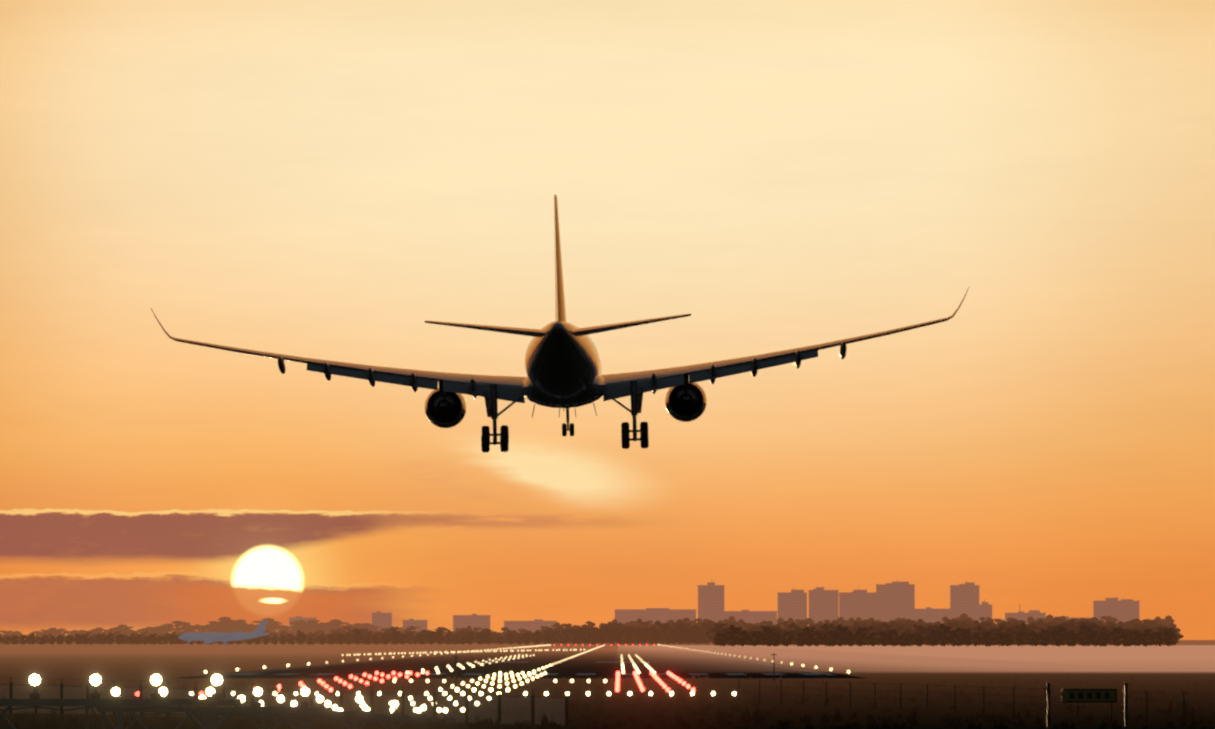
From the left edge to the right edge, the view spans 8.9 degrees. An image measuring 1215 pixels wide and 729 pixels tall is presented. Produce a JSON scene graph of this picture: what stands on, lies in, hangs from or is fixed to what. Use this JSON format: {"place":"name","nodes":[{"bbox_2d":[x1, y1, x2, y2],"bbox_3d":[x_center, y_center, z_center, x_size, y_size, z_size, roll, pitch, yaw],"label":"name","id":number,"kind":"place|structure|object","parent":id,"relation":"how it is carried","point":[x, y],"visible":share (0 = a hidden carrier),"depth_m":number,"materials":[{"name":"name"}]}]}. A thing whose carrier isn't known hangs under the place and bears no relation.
{"place":"outdoors","nodes":[
{"label":"outdoors","id":0,"kind":"place"},
{"bbox_2d":[179,645,862,677],"bbox_3d":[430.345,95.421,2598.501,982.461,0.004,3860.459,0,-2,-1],"label":"runway pavement","id":1,"kind":"structure","parent":0,"point":[603,661],"depth_m":925.12,"materials":[{"name":"grey asphalt"}]},
{"bbox_2d":[151,195,968,452],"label":"airplane","id":2,"kind":"object","parent":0,"point":[563,367],"visible":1,"depth_m":591.03,"materials":[{"name":"grey paint"}]},
{"bbox_2d":[0,640,1214,728],"bbox_3d":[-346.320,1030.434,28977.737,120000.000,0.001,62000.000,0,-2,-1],"label":"ground","id":3,"kind":"structure","parent":0,"point":[79,663],"depth_m":517.52,"materials":[{"name":"brown plant"}]},
{"bbox_2d":[178,620,269,645],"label":"taxiing airliner","id":4,"kind":"object","parent":3,"relation":"on","point":[258,631],"visible":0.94,"depth_m":4288.45,"materials":[{"name":"grey"}]},
{"bbox_2d":[0,644,849,728],"bbox_3d":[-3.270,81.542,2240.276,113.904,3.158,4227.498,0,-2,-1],"label":"runway lights","id":5,"kind":"object","parent":3,"relation":"on","point":[211,707],"visible":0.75,"depth_m":163.86,"materials":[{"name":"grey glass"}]},
{"bbox_2d":[0,613,1183,645],"bbox_3d":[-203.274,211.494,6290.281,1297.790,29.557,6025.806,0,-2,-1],"label":"tree belt","id":6,"kind":"object","parent":3,"relation":"on","point":[966,630],"visible":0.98,"depth_m":4792.50,"materials":[{"name":"brown plant"}]},
{"bbox_2d":[0,677,1214,725],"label":"perimeter fence","id":7,"kind":"object","parent":3,"relation":"on","point":[371,693],"visible":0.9,"depth_m":320.56,"materials":[{"name":"black metal"}]},
{"bbox_2d":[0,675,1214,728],"bbox_3d":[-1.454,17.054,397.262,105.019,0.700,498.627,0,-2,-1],"label":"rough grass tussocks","id":8,"kind":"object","parent":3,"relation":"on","point":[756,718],"visible":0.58,"depth_m":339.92,"materials":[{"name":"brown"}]},
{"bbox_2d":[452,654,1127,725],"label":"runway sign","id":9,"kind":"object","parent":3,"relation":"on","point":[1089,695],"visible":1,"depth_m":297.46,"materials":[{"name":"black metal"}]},
{"bbox_2d":[0,0,1214,639],"label":"sky","id":10,"kind":"structure","parent":0,"point":[332,180],"materials":[{"name":"orange"}]},
{"bbox_2d":[289,581,1139,637],"bbox_3d":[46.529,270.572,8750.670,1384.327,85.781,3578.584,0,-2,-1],"label":"city skyline","id":11,"kind":"structure","parent":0,"point":[887,602],"depth_m":10488.55,"materials":[{"name":"brown concrete"}]},
{"bbox_2d":[618,645,1214,671],"bbox_3d":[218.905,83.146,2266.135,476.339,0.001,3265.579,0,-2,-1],"label":"fog","id":12,"kind":"structure","parent":0,"point":[1112,658],"depth_m":1300.27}
]}

